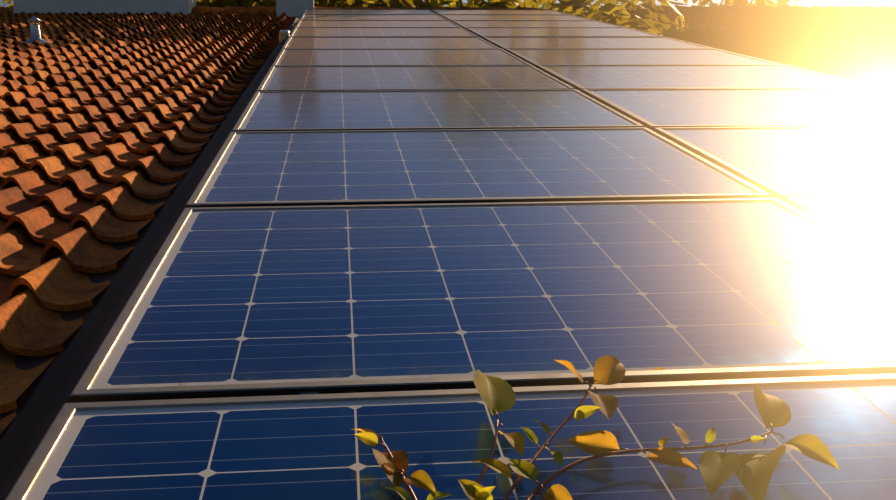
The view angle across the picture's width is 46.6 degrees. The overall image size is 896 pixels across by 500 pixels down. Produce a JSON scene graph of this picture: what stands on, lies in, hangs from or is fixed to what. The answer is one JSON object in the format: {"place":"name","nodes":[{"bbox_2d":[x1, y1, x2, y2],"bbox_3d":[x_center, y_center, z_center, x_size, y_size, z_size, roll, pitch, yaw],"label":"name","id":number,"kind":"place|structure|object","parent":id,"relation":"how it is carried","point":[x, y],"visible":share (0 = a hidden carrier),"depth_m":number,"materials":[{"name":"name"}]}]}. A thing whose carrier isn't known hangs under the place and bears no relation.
{"place":"outdoors","nodes":[
{"label":"outdoors","id":0,"kind":"place"},
{"bbox_2d":[13,18,285,178],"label":"house roof deck","id":1,"kind":"structure","parent":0,"point":[205,80],"depth_m":7.21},
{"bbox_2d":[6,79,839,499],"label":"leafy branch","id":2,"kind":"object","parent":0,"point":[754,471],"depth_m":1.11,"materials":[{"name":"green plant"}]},
{"bbox_2d":[0,0,895,11],"label":"sky","id":3,"kind":"structure","parent":0,"point":[806,3],"materials":[{"name":"white"}]},
{"bbox_2d":[601,8,895,69],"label":"neighbour roof tiles","id":4,"kind":"object","parent":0,"point":[867,38],"visible":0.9,"depth_m":14.90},
{"bbox_2d":[603,5,895,12],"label":"neighbour ridge caps","id":5,"kind":"object","parent":4,"relation":"on","point":[776,8],"visible":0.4,"depth_m":20.91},
{"bbox_2d":[601,13,895,89],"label":"wall","id":6,"kind":"structure","parent":0,"point":[860,72],"depth_m":11.87,"materials":[{"name":"beige paint"}]},
{"bbox_2d":[771,61,894,89],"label":"neighbour walls","id":7,"kind":"structure","parent":0,"point":[857,81],"depth_m":11.09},
{"label":"ground","id":8,"kind":"structure","parent":0,"visible":0},
{"bbox_2d":[1,0,12,6],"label":"tree","id":9,"kind":"object","parent":8,"relation":"on","point":[5,1],"depth_m":42.34,"materials":[{"name":"plant"}]},
{"bbox_2d":[196,0,571,13],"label":"trees","id":10,"kind":"object","parent":8,"relation":"on","point":[379,3],"depth_m":15.33,"materials":[{"name":"green plant"}]},
{"bbox_2d":[463,0,557,9],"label":"tree","id":11,"kind":"object","parent":8,"relation":"on","point":[549,1],"depth_m":52.17,"materials":[{"name":"green plant"}]},
{"bbox_2d":[443,0,618,16],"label":"tree","id":12,"kind":"object","parent":8,"relation":"on","point":[534,2],"depth_m":42.53,"materials":[{"name":"green plant"}]},
{"bbox_2d":[438,0,692,40],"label":"gap tree","id":13,"kind":"object","parent":8,"relation":"on","point":[621,15],"depth_m":15.49,"materials":[{"name":"green plant"}]},
{"bbox_2d":[536,0,667,17],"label":"tree foliage","id":14,"kind":"object","parent":8,"relation":"on","point":[573,5],"visible":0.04,"depth_m":19.95,"materials":[{"name":"green plant"}]},
{"bbox_2d":[597,0,812,10],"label":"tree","id":15,"kind":"object","parent":8,"relation":"on","point":[742,3],"depth_m":39.03,"materials":[{"name":"plant"}]},
{"bbox_2d":[661,0,803,5],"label":"tree","id":16,"kind":"object","parent":8,"relation":"on","point":[693,1],"depth_m":45.63,"materials":[{"name":"plant"}]},
{"bbox_3d":[-3.915,1.204,12.477,9.760,7.746,28.056,-1,-2,-6],"label":"house","id":17,"kind":"object","parent":8,"relation":"on","visible":0},
{"bbox_2d":[13,0,195,15],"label":"wall","id":18,"kind":"structure","parent":17,"relation":"on","point":[159,7],"depth_m":12.28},
{"bbox_2d":[0,10,294,433],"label":"roof tiles","id":19,"kind":"object","parent":17,"relation":"on","point":[64,223],"visible":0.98,"depth_m":3.94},
{"bbox_2d":[25,16,49,43],"bbox_3d":[-3.190,-1.703,8.037,0.198,0.202,0.242,-1,16,-6],"label":"roof vent pipe","id":20,"kind":"object","parent":19,"relation":"on","point":[35,34],"visible":0.94,"depth_m":8.01,"materials":[{"name":"silver metal"}]},
{"bbox_2d":[0,6,548,17],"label":"ridge caps","id":21,"kind":"object","parent":19,"relation":"on","point":[226,10],"visible":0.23,"depth_m":12.68,"materials":[{"name":"ceramic"}]},
{"bbox_2d":[0,16,300,499],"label":"side flashing tray","id":22,"kind":"object","parent":17,"relation":"attached to","point":[42,398],"visible":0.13,"depth_m":2.05,"materials":[{"name":"black metal"}]},
{"bbox_2d":[276,0,313,18],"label":"slim chimney","id":23,"kind":"object","parent":17,"relation":"on","point":[293,8],"visible":0.17,"depth_m":12.56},
{"bbox_2d":[300,205,883,394],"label":"mounting rails","id":24,"kind":"object","parent":17,"relation":"attached to","point":[303,393],"visible":0.06,"depth_m":1.33,"materials":[{"name":"metal"}]},
{"bbox_2d":[303,9,435,13],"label":"solar panel","id":25,"kind":"object","parent":24,"relation":"attached to","point":[363,11],"visible":0.58,"depth_m":11.01,"materials":[{"name":"glass"}]},
{"bbox_2d":[300,14,446,19],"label":"solar panel","id":26,"kind":"object","parent":24,"relation":"attached to","point":[371,17],"visible":0.71,"depth_m":9.97,"materials":[{"name":"glass"}]},
{"bbox_2d":[296,20,460,26],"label":"solar panel","id":27,"kind":"object","parent":24,"relation":"attached to","point":[374,23],"visible":0.6,"depth_m":8.95,"materials":[{"name":"glass"}]},
{"bbox_2d":[289,27,478,36],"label":"solar panel","id":28,"kind":"object","parent":24,"relation":"attached to","point":[379,32],"visible":0.77,"depth_m":7.89,"materials":[{"name":"glass"}]},
{"bbox_2d":[279,30,289,43],"bbox_3d":[-1.169,-1.522,7.433,0.071,0.090,0.125,-1,16,-6],"label":"vent pipe","id":29,"kind":"object","parent":28,"relation":"attached to","point":[284,35],"visible":0.9,"depth_m":7.39,"materials":[{"name":"silver metal"}]},
{"bbox_2d":[282,37,498,48],"bbox_3d":[-0.395,-1.361,6.903,1.350,0.036,1.030,-1,16,-6],"label":"solar panel","id":30,"kind":"object","parent":24,"relation":"attached to","point":[381,42],"visible":0.69,"depth_m":6.87,"materials":[{"name":"glass"},{"name":"silicon"},{"name":"aluminium"}]},
{"bbox_2d":[272,48,530,65],"bbox_3d":[-0.285,-1.081,5.894,1.350,0.036,1.030,-1,16,-6],"label":"solar panel","id":31,"kind":"object","parent":24,"relation":"attached to","point":[378,57],"visible":0.79,"depth_m":5.84,"materials":[{"name":"glass"},{"name":"silicon"},{"name":"aluminium"}]},
{"bbox_2d":[256,65,574,90],"bbox_3d":[-0.178,-0.799,4.889,1.350,0.035,1.030,-1,16,-6],"label":"solar panel","id":32,"kind":"object","parent":24,"relation":"attached to","point":[404,77],"visible":0.79,"depth_m":4.82,"materials":[{"name":"glass"},{"name":"silicon"},{"name":"aluminium"}]},
{"bbox_2d":[232,89,644,131],"bbox_3d":[-0.070,-0.517,3.881,1.350,0.035,1.030,-1,16,-6],"label":"solar panel","id":33,"kind":"object","parent":24,"relation":"attached to","point":[398,110],"visible":0.67,"depth_m":3.78,"materials":[{"name":"glass"},{"name":"silicon"},{"name":"aluminium"}]},
{"bbox_2d":[5,373,895,499],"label":"solar panel","id":34,"kind":"object","parent":24,"relation":"attached to","point":[299,447],"visible":0.86,"depth_m":1.18,"materials":[{"name":"glass"},{"name":"silicon"},{"name":"aluminium"}]},
{"bbox_2d":[185,127,771,207],"bbox_3d":[0.036,-0.236,2.872,1.350,0.036,1.030,-1,16,-6],"label":"solar panel","id":35,"kind":"object","parent":24,"relation":"attached to","point":[301,168],"visible":0.75,"depth_m":2.73,"materials":[{"name":"glass"},{"name":"silicon"},{"name":"aluminium"}]},
{"bbox_2d":[69,198,895,402],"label":"solar panel","id":36,"kind":"object","parent":24,"relation":"attached to","point":[222,302],"visible":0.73,"depth_m":1.69,"materials":[{"name":"glass"},{"name":"silicon"},{"name":"aluminium"}]},
{"bbox_2d":[431,10,570,14],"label":"solar panel","id":37,"kind":"object","parent":24,"relation":"attached to","point":[503,12],"visible":0.56,"depth_m":11.03,"materials":[{"name":"glass"}]},
{"bbox_2d":[440,14,591,20],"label":"solar panel","id":38,"kind":"object","parent":24,"relation":"attached to","point":[449,17],"visible":0.5,"depth_m":10.08,"materials":[{"name":"glass"}]},
{"bbox_2d":[451,20,622,28],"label":"solar panel","id":39,"kind":"object","parent":24,"relation":"attached to","point":[527,23],"visible":0.54,"depth_m":9.12,"materials":[{"name":"glass"}]},
{"bbox_2d":[465,27,664,37],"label":"solar panel","id":40,"kind":"object","parent":24,"relation":"attached to","point":[480,32],"visible":0.58,"depth_m":8.02,"materials":[{"name":"glass"}]},
{"bbox_2d":[482,37,711,49],"bbox_3d":[0.970,-1.390,7.042,1.350,0.035,1.030,-1,16,-6],"label":"solar panel","id":41,"kind":"object","parent":24,"relation":"attached to","point":[504,43],"visible":0.54,"depth_m":7.02,"materials":[{"name":"glass"},{"name":"silicon"},{"name":"aluminium"}]},
{"bbox_2d":[505,48,778,66],"bbox_3d":[1.079,-1.109,6.034,1.350,0.037,1.030,-1,16,-6],"label":"solar panel","id":42,"kind":"object","parent":24,"relation":"attached to","point":[623,56],"visible":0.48,"depth_m":6.00,"materials":[{"name":"glass"}]},
{"bbox_2d":[536,64,878,91],"bbox_3d":[1.188,-0.827,5.026,1.350,0.036,1.030,-1,16,-6],"label":"solar panel","id":43,"kind":"object","parent":24,"relation":"attached to","point":[579,77],"visible":0.62,"depth_m":4.96,"materials":[{"name":"glass"},{"name":"silicon"},{"name":"aluminium"}]},
{"bbox_2d":[581,87,895,130],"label":"solar panel","id":44,"kind":"object","parent":24,"relation":"attached to","point":[650,109],"visible":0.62,"depth_m":3.97,"materials":[{"name":"glass"}]},
{"bbox_2d":[653,125,895,201],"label":"solar panel","id":45,"kind":"object","parent":24,"relation":"attached to","point":[781,163],"visible":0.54,"depth_m":2.97,"materials":[{"name":"glass"}]}
]}

